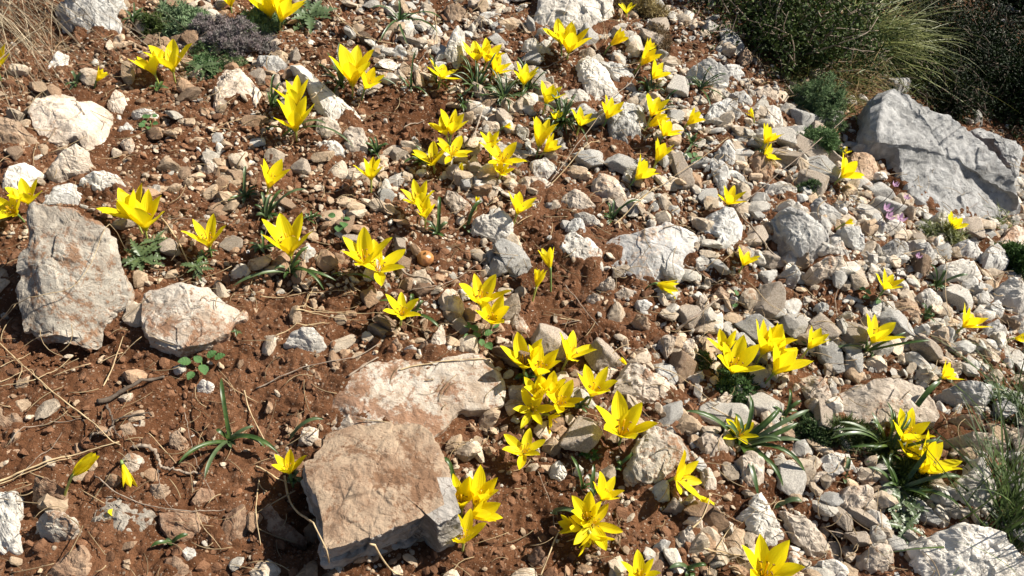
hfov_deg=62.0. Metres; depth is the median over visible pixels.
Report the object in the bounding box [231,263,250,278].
stone
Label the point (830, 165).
stone
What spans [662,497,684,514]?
stone
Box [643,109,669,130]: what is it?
flower
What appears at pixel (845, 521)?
stone
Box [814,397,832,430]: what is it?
stone
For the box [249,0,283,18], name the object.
flower
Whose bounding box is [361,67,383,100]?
flower
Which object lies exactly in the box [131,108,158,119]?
stone
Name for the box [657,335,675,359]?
stone
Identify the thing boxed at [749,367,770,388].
stone
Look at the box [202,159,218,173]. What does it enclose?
stone
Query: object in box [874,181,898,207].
cyclamen
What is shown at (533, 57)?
stone
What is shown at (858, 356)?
stone
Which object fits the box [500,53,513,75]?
stone
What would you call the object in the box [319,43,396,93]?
leaf tuft
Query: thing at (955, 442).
stone
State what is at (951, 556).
boulder
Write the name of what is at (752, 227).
stick
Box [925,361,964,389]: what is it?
flower
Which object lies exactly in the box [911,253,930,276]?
stone
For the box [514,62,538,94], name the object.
flower
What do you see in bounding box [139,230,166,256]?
weed
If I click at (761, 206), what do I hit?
stone
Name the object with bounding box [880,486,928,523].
weed
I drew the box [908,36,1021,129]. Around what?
shrub
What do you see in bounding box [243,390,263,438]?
straw
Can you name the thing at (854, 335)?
stone
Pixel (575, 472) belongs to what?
stone
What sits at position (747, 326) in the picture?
stone
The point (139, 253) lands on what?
weed
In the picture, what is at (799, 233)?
stone
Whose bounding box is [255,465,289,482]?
straw
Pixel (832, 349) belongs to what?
stone
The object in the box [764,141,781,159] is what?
flower
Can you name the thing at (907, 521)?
weed
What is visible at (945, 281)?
straw
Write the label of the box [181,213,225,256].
flower
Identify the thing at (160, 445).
straw
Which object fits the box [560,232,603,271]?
stone
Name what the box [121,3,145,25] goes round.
leaf tuft
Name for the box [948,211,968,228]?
flower
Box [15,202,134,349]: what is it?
boulder
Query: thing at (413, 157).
leaf tuft
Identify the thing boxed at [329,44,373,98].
flower
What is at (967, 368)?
stone
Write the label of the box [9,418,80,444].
straw
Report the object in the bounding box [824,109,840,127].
stone
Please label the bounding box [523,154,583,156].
straw
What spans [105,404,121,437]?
twig
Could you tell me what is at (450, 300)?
stone
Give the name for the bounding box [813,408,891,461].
cushion plant
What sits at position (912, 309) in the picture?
stone
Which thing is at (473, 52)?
flower
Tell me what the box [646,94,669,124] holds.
flower
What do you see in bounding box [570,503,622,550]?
flower
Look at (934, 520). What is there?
stone
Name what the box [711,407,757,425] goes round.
straw
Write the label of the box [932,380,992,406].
stone
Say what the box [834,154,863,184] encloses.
flower
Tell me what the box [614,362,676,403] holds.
stone
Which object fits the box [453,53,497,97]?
leaf tuft
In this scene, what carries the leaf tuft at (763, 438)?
on the ground
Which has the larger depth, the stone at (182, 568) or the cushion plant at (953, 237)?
the cushion plant at (953, 237)
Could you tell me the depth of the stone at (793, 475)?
1.39 m
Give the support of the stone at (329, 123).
on the ground
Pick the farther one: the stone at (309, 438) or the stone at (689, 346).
the stone at (689, 346)
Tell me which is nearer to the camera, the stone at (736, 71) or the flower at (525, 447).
the flower at (525, 447)
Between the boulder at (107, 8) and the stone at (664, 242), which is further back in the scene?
the boulder at (107, 8)
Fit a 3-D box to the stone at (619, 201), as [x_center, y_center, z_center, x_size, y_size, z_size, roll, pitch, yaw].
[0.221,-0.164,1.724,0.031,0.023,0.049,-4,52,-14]
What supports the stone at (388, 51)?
on the ground
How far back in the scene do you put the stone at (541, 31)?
2.06 m
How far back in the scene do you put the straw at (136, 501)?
1.19 m
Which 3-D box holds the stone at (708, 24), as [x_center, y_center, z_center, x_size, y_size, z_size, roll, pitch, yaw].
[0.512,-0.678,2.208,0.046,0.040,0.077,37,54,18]
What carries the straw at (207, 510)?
on the ground
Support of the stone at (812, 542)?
on the ground
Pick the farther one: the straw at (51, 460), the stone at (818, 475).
the stone at (818, 475)
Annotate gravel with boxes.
[0,0,1023,575]
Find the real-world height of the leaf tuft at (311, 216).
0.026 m
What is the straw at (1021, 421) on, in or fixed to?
on the ground
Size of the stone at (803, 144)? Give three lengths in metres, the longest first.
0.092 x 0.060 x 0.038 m
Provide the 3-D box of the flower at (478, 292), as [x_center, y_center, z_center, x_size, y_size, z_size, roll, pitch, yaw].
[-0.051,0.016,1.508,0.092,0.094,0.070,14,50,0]
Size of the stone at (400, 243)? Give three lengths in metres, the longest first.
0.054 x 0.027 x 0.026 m
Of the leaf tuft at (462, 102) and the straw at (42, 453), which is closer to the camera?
the straw at (42, 453)
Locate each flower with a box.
[0,44,9,80]
[0,189,24,222]
[5,178,41,205]
[63,452,98,495]
[94,66,109,87]
[96,183,143,234]
[115,189,164,238]
[120,460,137,486]
[129,49,162,84]
[144,39,191,83]
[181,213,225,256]
[224,0,234,12]
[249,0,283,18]
[261,158,290,194]
[261,212,312,262]
[272,0,305,30]
[272,449,306,487]
[273,75,307,105]
[273,92,314,141]
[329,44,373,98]
[340,227,391,268]
[350,239,405,285]
[353,157,382,192]
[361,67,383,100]
[383,292,420,325]
[401,179,433,217]
[413,141,448,173]
[415,196,434,228]
[428,59,458,88]
[428,114,454,143]
[437,136,472,164]
[441,109,468,145]
[452,474,479,516]
[452,508,485,551]
[459,273,510,310]
[462,41,490,62]
[469,464,498,509]
[472,489,502,521]
[475,295,509,329]
[476,38,504,72]
[479,131,500,157]
[483,142,526,164]
[490,49,511,81]
[493,159,513,179]
[498,122,512,130]
[500,332,541,379]
[502,428,545,469]
[508,191,535,223]
[513,388,554,428]
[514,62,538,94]
[524,374,552,400]
[528,343,560,383]
[532,268,545,301]
[533,116,556,157]
[538,247,553,291]
[538,371,565,402]
[539,133,561,157]
[541,80,565,114]
[541,409,566,432]
[543,18,574,56]
[546,379,583,413]
[551,110,562,118]
[556,23,590,59]
[558,515,581,533]
[560,330,595,370]
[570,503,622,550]
[571,107,596,135]
[571,491,601,527]
[578,364,617,404]
[579,530,614,555]
[593,471,624,501]
[595,390,658,445]
[602,95,623,126]
[603,28,629,54]
[619,2,635,16]
[621,549,660,575]
[628,154,660,187]
[634,42,661,73]
[639,38,656,61]
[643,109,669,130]
[645,60,670,89]
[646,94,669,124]
[646,279,678,298]
[653,137,674,168]
[657,119,682,143]
[667,450,701,499]
[683,108,704,128]
[688,495,713,504]
[707,329,736,364]
[717,335,764,376]
[718,185,746,206]
[723,416,758,443]
[738,247,759,272]
[742,534,804,575]
[746,108,754,122]
[755,319,796,364]
[761,123,782,148]
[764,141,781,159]
[765,333,813,383]
[768,323,797,352]
[800,326,828,358]
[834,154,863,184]
[835,218,853,230]
[864,314,905,352]
[876,268,903,297]
[893,407,935,442]
[898,439,925,460]
[917,429,961,474]
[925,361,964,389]
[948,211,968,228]
[956,304,992,333]
[1007,333,1023,341]
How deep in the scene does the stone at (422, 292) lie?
1.52 m
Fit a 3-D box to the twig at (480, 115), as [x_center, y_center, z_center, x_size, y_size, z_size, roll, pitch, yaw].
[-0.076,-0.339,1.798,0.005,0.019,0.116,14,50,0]
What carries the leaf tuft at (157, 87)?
on the ground
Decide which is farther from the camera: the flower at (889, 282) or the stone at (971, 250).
the stone at (971, 250)
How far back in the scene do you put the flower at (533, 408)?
1.39 m
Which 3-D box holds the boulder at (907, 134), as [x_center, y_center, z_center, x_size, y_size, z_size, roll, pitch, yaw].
[1.023,-0.275,2.082,0.453,0.234,0.335,38,54,19]
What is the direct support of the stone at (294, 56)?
on the ground
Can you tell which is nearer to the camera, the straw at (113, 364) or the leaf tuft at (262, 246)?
the straw at (113, 364)
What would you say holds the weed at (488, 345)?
on the ground
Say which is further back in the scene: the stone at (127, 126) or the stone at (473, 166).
the stone at (473, 166)
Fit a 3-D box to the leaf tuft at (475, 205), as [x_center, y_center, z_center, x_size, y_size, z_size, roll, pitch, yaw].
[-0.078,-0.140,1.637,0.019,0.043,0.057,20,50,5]
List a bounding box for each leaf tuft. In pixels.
[64,70,80,89]
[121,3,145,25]
[149,81,168,90]
[151,533,187,546]
[179,378,278,476]
[196,249,216,264]
[228,166,256,202]
[232,247,334,288]
[250,230,275,252]
[255,188,306,219]
[264,74,284,107]
[265,119,353,146]
[287,470,301,484]
[289,417,322,439]
[303,211,321,223]
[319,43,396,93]
[332,272,373,280]
[365,137,388,157]
[373,0,438,44]
[380,294,438,326]
[399,49,428,96]
[404,146,426,165]
[427,196,447,235]
[428,54,449,88]
[444,457,454,479]
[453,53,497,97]
[456,93,471,109]
[463,200,480,232]
[481,67,528,110]
[514,57,545,94]
[514,368,544,383]
[543,91,587,140]
[550,507,572,514]
[571,456,589,489]
[574,396,589,412]
[587,464,596,495]
[603,199,639,223]
[615,452,632,469]
[636,72,664,92]
[662,89,676,108]
[669,562,705,575]
[683,132,702,155]
[686,66,725,105]
[688,395,807,493]
[773,389,800,423]
[775,497,801,508]
[831,402,942,462]
[838,332,929,356]
[842,457,850,483]
[869,436,960,505]
[915,381,939,406]
[921,303,934,322]
[928,264,967,290]
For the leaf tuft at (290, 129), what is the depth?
1.72 m
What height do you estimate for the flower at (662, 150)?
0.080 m
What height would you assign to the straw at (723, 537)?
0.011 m
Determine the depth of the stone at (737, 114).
1.95 m
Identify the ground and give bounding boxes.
[0,0,1023,575]
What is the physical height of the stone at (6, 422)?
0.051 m
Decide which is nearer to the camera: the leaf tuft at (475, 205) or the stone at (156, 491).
the stone at (156, 491)
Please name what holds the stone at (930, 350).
on the ground
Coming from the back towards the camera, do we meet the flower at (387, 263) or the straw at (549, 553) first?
the flower at (387, 263)
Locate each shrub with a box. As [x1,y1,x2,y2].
[684,0,796,20]
[693,0,903,103]
[815,5,901,94]
[824,0,933,22]
[862,0,1023,115]
[864,19,968,98]
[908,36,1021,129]
[932,0,1023,107]
[963,13,1023,140]
[976,0,1023,24]
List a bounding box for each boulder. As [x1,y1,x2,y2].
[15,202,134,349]
[28,94,113,150]
[55,0,127,34]
[300,422,462,569]
[331,353,505,437]
[533,0,613,28]
[856,89,1020,219]
[905,522,1023,575]
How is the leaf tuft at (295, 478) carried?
on the ground
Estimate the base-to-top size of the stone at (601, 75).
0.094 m
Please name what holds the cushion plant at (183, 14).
on the ground
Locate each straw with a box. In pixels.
[0,224,127,320]
[0,343,46,388]
[0,441,118,481]
[0,457,70,483]
[2,355,73,385]
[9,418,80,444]
[20,432,61,474]
[34,376,120,445]
[94,476,191,511]
[103,337,122,385]
[147,433,175,462]
[157,468,187,520]
[160,218,187,262]
[163,218,250,223]
[184,412,217,501]
[192,509,224,511]
[195,508,221,549]
[222,378,265,402]
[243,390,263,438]
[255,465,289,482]
[255,483,260,544]
[256,344,378,388]
[261,290,343,297]
[275,323,320,335]
[283,475,329,562]
[294,308,377,320]
[294,309,383,313]
[327,0,397,44]
[369,543,402,575]
[399,358,493,370]
[407,258,484,292]
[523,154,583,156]
[538,471,555,530]
[540,530,559,575]
[550,35,653,181]
[550,141,599,185]
[565,285,598,325]
[614,188,654,224]
[640,138,726,198]
[654,366,715,402]
[684,264,720,283]
[692,495,710,528]
[703,548,746,555]
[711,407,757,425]
[716,524,731,549]
[733,118,847,207]
[744,279,786,314]
[774,150,852,193]
[907,205,973,217]
[932,247,952,320]
[1002,390,1023,468]
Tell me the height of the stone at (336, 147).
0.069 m
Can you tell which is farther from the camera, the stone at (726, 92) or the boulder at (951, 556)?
the stone at (726, 92)
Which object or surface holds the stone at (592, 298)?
on the ground
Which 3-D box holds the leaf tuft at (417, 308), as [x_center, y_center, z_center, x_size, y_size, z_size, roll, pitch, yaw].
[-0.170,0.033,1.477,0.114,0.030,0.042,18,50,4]
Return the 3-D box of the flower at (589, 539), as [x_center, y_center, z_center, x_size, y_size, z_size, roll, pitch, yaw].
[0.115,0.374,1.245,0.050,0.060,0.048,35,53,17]
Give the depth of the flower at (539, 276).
1.55 m
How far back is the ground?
1.47 m
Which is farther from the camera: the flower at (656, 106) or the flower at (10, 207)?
the flower at (656, 106)
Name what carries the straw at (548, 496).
on the ground
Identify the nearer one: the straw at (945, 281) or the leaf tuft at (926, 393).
the leaf tuft at (926, 393)
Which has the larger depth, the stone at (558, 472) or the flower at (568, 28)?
the flower at (568, 28)
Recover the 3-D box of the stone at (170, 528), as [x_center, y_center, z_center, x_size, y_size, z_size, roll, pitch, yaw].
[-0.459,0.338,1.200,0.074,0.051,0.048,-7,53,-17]
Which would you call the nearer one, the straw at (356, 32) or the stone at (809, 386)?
the stone at (809, 386)
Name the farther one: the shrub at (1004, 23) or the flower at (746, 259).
the shrub at (1004, 23)
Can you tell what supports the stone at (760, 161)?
on the ground
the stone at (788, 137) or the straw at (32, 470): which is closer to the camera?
the straw at (32, 470)
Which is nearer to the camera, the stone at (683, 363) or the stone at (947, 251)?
the stone at (683, 363)
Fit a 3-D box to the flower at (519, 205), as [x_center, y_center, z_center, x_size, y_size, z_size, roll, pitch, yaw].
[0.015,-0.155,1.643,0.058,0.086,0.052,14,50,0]
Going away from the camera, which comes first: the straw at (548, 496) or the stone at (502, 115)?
the straw at (548, 496)
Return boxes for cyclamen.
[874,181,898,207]
[875,203,893,223]
[884,193,910,218]
[885,212,895,223]
[885,213,907,234]
[901,252,923,270]
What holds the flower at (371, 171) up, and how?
on the ground
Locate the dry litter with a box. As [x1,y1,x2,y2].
[0,0,1023,575]
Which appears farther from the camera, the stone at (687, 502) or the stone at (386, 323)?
the stone at (386, 323)
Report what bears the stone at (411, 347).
on the ground
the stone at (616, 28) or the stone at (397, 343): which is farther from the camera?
the stone at (616, 28)
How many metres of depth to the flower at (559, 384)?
1.41 m
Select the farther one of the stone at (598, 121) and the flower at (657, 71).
the flower at (657, 71)
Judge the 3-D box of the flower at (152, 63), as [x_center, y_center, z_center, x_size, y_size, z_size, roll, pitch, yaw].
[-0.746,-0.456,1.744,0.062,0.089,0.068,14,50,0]
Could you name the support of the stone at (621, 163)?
on the ground
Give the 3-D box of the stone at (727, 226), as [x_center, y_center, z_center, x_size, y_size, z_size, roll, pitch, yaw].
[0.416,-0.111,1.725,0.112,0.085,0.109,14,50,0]
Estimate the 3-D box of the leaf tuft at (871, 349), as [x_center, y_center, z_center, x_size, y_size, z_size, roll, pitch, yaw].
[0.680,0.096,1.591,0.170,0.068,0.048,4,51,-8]
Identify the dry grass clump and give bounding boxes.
[0,0,139,99]
[0,0,253,149]
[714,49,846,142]
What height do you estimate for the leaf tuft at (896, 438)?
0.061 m
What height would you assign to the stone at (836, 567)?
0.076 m
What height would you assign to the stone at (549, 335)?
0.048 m
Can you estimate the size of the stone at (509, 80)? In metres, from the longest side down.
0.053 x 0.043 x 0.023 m
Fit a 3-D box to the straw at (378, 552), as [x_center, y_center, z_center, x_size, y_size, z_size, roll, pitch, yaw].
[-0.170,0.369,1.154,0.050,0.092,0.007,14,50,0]
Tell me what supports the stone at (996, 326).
on the ground
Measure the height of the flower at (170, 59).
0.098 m
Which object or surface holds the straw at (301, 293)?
on the ground
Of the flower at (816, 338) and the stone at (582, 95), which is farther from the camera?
the stone at (582, 95)
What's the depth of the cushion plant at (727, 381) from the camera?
1.50 m
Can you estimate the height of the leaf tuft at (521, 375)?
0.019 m
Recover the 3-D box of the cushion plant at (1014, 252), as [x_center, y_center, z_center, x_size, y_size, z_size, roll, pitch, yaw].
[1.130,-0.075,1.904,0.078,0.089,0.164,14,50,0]
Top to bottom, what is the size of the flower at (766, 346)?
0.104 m
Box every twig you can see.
[89,427,112,439]
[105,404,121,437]
[132,443,200,474]
[372,192,395,214]
[450,81,498,94]
[472,112,481,137]
[539,46,582,67]
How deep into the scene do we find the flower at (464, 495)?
1.26 m
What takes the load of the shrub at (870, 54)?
on the ground
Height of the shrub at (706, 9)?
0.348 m
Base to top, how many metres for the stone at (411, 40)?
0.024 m
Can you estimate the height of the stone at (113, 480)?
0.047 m
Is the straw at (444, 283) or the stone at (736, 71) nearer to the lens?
the straw at (444, 283)
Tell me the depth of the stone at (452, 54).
1.93 m
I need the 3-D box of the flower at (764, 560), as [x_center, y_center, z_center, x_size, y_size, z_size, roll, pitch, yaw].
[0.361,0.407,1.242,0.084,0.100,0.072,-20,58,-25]
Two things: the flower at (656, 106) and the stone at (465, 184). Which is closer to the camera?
the stone at (465, 184)
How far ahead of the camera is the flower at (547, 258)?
1.56 m
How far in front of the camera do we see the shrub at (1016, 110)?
2.54 m
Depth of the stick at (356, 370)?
1.39 m
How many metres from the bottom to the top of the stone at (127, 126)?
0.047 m
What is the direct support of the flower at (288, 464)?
on the ground
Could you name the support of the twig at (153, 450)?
on the ground
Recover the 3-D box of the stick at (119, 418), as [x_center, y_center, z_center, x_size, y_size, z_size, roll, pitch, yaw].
[-0.567,0.193,1.271,0.054,0.017,0.004,-11,55,-20]
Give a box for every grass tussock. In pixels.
[756,25,937,115]
[758,31,897,130]
[822,0,1007,119]
[860,58,935,109]
[878,369,1023,575]
[919,322,1023,456]
[983,200,1023,228]
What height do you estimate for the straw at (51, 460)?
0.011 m
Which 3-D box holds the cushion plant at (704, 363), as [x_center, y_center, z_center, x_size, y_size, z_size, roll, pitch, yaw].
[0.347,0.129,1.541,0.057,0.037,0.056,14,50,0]
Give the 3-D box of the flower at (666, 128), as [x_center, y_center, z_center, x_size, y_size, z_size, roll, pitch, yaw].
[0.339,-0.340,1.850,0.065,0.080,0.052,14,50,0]
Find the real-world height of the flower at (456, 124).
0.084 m
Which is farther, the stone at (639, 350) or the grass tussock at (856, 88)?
the grass tussock at (856, 88)
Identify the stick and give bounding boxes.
[96,375,164,403]
[112,412,151,421]
[348,357,378,376]
[399,268,433,283]
[675,298,718,330]
[739,214,775,255]
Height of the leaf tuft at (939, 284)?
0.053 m
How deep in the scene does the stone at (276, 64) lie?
1.84 m
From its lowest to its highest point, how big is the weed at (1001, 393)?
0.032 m
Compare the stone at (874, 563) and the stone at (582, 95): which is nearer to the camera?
the stone at (874, 563)
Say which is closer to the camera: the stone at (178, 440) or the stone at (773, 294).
the stone at (178, 440)
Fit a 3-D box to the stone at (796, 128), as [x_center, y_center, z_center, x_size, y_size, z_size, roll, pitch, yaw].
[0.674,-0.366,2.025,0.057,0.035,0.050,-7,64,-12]
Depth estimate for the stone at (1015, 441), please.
1.49 m
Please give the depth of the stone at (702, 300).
1.61 m
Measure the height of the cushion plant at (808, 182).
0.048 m
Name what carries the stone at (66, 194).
on the ground
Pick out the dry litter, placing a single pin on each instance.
(484, 270)
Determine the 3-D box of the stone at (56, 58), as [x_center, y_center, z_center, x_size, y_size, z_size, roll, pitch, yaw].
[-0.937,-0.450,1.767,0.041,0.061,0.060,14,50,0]
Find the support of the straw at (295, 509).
on the ground
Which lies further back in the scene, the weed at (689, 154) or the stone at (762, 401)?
the weed at (689, 154)
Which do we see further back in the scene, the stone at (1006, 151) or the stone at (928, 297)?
the stone at (1006, 151)
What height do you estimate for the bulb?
0.032 m
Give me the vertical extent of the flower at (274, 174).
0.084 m
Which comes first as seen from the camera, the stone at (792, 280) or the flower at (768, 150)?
the stone at (792, 280)
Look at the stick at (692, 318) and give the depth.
1.58 m
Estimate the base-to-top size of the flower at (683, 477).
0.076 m
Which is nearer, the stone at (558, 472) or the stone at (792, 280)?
the stone at (558, 472)
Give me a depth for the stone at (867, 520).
1.37 m
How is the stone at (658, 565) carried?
on the ground
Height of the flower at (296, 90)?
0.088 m
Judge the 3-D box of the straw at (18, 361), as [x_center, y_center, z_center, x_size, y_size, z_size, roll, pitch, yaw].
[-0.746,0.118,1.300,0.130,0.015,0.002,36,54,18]
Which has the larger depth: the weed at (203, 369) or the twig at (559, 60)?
the twig at (559, 60)
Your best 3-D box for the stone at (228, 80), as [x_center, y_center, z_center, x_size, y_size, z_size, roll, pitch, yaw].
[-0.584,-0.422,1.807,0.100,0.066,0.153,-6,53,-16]
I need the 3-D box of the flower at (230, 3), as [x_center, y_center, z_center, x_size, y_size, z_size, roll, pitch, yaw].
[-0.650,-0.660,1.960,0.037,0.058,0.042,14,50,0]
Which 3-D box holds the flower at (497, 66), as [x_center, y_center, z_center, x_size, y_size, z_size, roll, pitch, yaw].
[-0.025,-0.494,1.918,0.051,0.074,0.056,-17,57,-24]
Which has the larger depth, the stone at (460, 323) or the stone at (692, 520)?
the stone at (460, 323)
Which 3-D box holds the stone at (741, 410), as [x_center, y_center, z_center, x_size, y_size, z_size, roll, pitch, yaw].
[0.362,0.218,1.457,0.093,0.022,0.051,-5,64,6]
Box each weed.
[121,239,165,270]
[139,114,157,128]
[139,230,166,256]
[178,350,224,379]
[180,256,213,281]
[185,57,221,81]
[231,329,241,336]
[291,0,337,33]
[328,213,349,231]
[464,322,499,349]
[687,152,701,162]
[732,290,739,306]
[859,287,880,303]
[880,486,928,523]
[887,511,925,543]
[984,380,1022,417]
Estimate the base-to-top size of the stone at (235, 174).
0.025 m
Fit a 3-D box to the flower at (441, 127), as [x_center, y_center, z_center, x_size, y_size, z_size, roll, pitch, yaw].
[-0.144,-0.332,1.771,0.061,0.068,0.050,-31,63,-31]
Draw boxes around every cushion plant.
[135,9,174,37]
[151,0,212,38]
[177,12,280,58]
[181,53,224,79]
[189,38,247,65]
[239,5,287,35]
[578,448,601,460]
[614,0,675,19]
[639,21,673,54]
[694,349,717,370]
[711,364,760,404]
[786,71,849,134]
[790,410,834,446]
[794,179,821,197]
[797,124,846,155]
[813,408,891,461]
[878,447,936,506]
[913,218,970,246]
[994,234,1023,281]
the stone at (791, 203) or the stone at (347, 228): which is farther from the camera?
the stone at (791, 203)
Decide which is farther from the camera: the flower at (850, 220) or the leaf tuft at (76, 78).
the flower at (850, 220)
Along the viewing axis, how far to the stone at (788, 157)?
1.90 m
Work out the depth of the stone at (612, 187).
1.74 m
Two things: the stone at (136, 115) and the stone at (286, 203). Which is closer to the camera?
the stone at (286, 203)
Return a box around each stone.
[0,116,37,144]
[0,407,24,427]
[0,491,23,554]
[2,163,46,190]
[6,145,24,160]
[6,449,19,452]
[32,475,67,504]
[35,510,81,542]
[43,183,81,204]
[46,143,92,183]
[48,51,68,68]
[48,545,91,575]
[79,170,125,190]
[91,496,155,534]
[105,474,120,486]
[107,90,126,113]
[118,122,133,133]
[120,138,134,153]
[120,422,135,435]
[122,453,144,472]
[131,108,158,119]
[141,282,248,356]
[142,34,157,44]
[150,484,170,498]
[158,238,180,256]
[158,510,207,541]
[164,556,191,575]
[169,430,188,449]
[170,34,184,43]
[175,86,201,102]
[178,166,190,178]
[182,547,195,560]
[190,487,214,504]
[197,379,214,393]
[198,0,212,9]
[198,221,206,228]
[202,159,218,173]
[212,68,261,108]
[214,0,226,8]
[218,235,242,251]
[222,504,247,547]
[226,169,242,178]
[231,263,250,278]
[249,68,265,85]
[256,55,286,72]
[260,504,306,549]
[267,38,282,47]
[273,74,280,87]
[274,194,295,209]
[283,327,326,352]
[288,47,300,63]
[290,65,362,121]
[290,158,310,174]
[297,426,318,446]
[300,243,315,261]
[315,117,340,135]
[317,140,345,157]
[335,215,354,233]
[341,126,367,153]
[341,234,357,243]
[355,31,374,43]
[363,0,379,8]
[366,83,382,94]
[373,312,395,329]
[378,189,394,201]
[381,47,394,55]
[381,542,396,556]
[384,6,395,15]
[388,145,408,160]
[388,172,403,186]
[392,338,401,349]
[394,235,405,254]
[395,255,410,278]
[398,35,421,44]
[404,345,416,349]
[405,1,416,9]
[412,19,422,23]
[412,282,433,296]
[419,340,427,348]
[429,324,445,344]
[438,289,464,315]
[443,25,465,68]
[443,190,471,215]
[444,2,468,21]
[446,164,459,179]
[450,317,469,333]
[459,179,470,189]
[466,161,481,173]
[468,0,477,8]
[470,210,513,243]
[476,15,484,27]
[479,130,498,140]
[481,92,496,106]
[488,33,505,44]
[490,21,498,30]
[491,343,531,369]
[492,238,531,275]
[496,108,511,126]
[497,76,517,88]
[499,144,517,154]
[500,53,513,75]
[511,312,529,333]
[518,176,552,187]
[521,38,541,52]
[521,50,543,64]
[527,546,546,566]
[529,158,556,179]
[531,323,567,360]
[536,26,549,35]
[549,460,566,481]
[550,96,563,107]
[559,416,602,452]
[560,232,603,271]
[561,189,595,208]
[564,89,590,101]
[565,217,585,232]
[571,108,603,126]
[571,149,603,168]
[573,465,583,476]
[574,212,599,226]
[575,55,618,100]
[579,22,598,46]
[584,337,618,370]
[586,293,599,303]
[591,173,630,199]
[596,276,614,290]
[600,61,633,83]
[603,153,637,176]
[606,222,697,280]
[607,102,646,143]
[611,25,628,43]
[614,196,628,214]
[614,287,633,299]
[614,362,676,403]
[623,426,689,486]
[630,314,649,330]
[630,347,646,354]
[634,299,651,315]
[636,190,653,202]
[639,28,663,49]
[644,554,664,575]
[647,17,668,31]
[653,539,670,552]
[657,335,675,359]
[657,401,682,426]
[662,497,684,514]
[667,74,689,96]
[667,109,684,120]
[668,350,697,384]
[669,151,694,188]
[674,149,691,159]
[677,305,701,328]
[678,525,694,546]
[681,338,697,359]
[682,494,695,504]
[682,516,702,528]
[685,57,730,86]
[688,157,711,168]
[695,255,713,273]
[695,432,728,456]
[696,295,708,308]
[697,188,717,205]
[698,206,742,251]
[698,402,748,429]
[700,19,718,32]
[700,467,716,489]
[704,98,737,119]
[709,286,729,302]
[710,158,730,196]
[715,139,735,164]
[716,392,732,402]
[718,89,730,97]
[719,28,743,56]
[724,64,744,80]
[727,90,752,105]
[731,332,759,362]
[733,108,747,121]
[733,451,764,486]
[734,314,773,343]
[736,492,783,545]
[737,47,752,65]
[745,225,768,247]
[746,392,783,418]
[747,150,775,180]
[748,201,770,212]
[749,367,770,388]
[753,281,785,320]
[755,84,778,99]
[761,250,779,268]
[762,148,801,164]
[764,105,782,124]
[767,181,796,195]
[769,206,828,263]
[772,127,796,147]
[772,199,808,212]
[776,265,801,289]
[776,460,806,495]
[779,313,807,337]
[779,511,827,559]
[787,125,805,131]
[790,108,818,128]
[793,134,827,156]
[795,169,829,196]
[798,375,831,400]
[801,255,845,285]
[807,471,834,486]
[808,155,840,180]
[808,312,841,340]
[809,197,841,218]
[811,121,822,128]
[813,302,828,313]
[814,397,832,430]
[815,491,843,505]
[815,559,848,575]
[816,341,844,373]
[819,138,841,162]
[820,452,852,466]
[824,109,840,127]
[829,235,849,259]
[831,226,864,251]
[832,506,852,530]
[836,311,857,318]
[839,484,873,510]
[840,377,939,429]
[842,321,869,345]
[844,141,856,147]
[844,531,870,546]
[845,351,862,372]
[846,152,878,181]
[847,507,878,527]
[848,264,868,290]
[854,543,893,573]
[855,203,881,217]
[866,181,895,199]
[868,195,906,215]
[877,309,915,336]
[881,238,908,255]
[882,77,910,92]
[885,221,905,236]
[894,298,922,323]
[909,242,935,259]
[910,333,943,361]
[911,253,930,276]
[912,231,926,239]
[915,505,941,527]
[916,288,942,307]
[927,474,945,490]
[929,209,948,226]
[929,259,981,282]
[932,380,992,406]
[933,243,952,259]
[939,431,1008,454]
[942,284,972,310]
[948,414,982,428]
[950,457,997,511]
[953,239,982,261]
[961,362,979,376]
[962,216,985,239]
[969,128,1022,180]
[978,243,1008,270]
[979,319,1006,336]
[985,229,996,237]
[987,300,1004,317]
[992,277,1023,314]
[992,398,1017,419]
[1000,225,1023,244]
[1001,515,1023,542]
[1004,5,1021,13]
[1004,472,1023,506]
[1010,313,1023,329]
[1012,425,1023,451]
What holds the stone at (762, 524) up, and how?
on the ground
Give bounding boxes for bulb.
[417,250,433,265]
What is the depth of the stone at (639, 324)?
1.56 m
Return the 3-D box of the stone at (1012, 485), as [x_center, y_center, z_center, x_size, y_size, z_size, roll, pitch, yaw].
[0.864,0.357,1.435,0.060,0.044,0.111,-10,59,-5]
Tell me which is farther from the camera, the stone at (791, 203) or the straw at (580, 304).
the stone at (791, 203)
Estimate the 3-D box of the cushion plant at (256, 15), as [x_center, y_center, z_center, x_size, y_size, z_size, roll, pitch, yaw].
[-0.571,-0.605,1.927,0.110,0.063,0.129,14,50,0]
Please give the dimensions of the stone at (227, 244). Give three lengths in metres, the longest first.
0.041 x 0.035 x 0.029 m
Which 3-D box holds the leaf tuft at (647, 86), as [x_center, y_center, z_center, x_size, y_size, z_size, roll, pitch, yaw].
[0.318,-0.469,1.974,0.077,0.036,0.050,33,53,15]
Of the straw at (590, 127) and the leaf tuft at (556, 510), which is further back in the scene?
the straw at (590, 127)
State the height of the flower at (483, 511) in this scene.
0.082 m
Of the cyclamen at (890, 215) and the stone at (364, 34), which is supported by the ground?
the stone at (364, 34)
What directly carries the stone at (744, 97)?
on the ground
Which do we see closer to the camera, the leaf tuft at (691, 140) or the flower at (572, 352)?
the flower at (572, 352)
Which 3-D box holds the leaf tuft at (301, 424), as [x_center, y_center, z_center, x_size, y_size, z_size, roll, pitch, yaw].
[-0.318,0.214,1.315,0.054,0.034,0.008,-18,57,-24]
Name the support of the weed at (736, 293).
on the ground

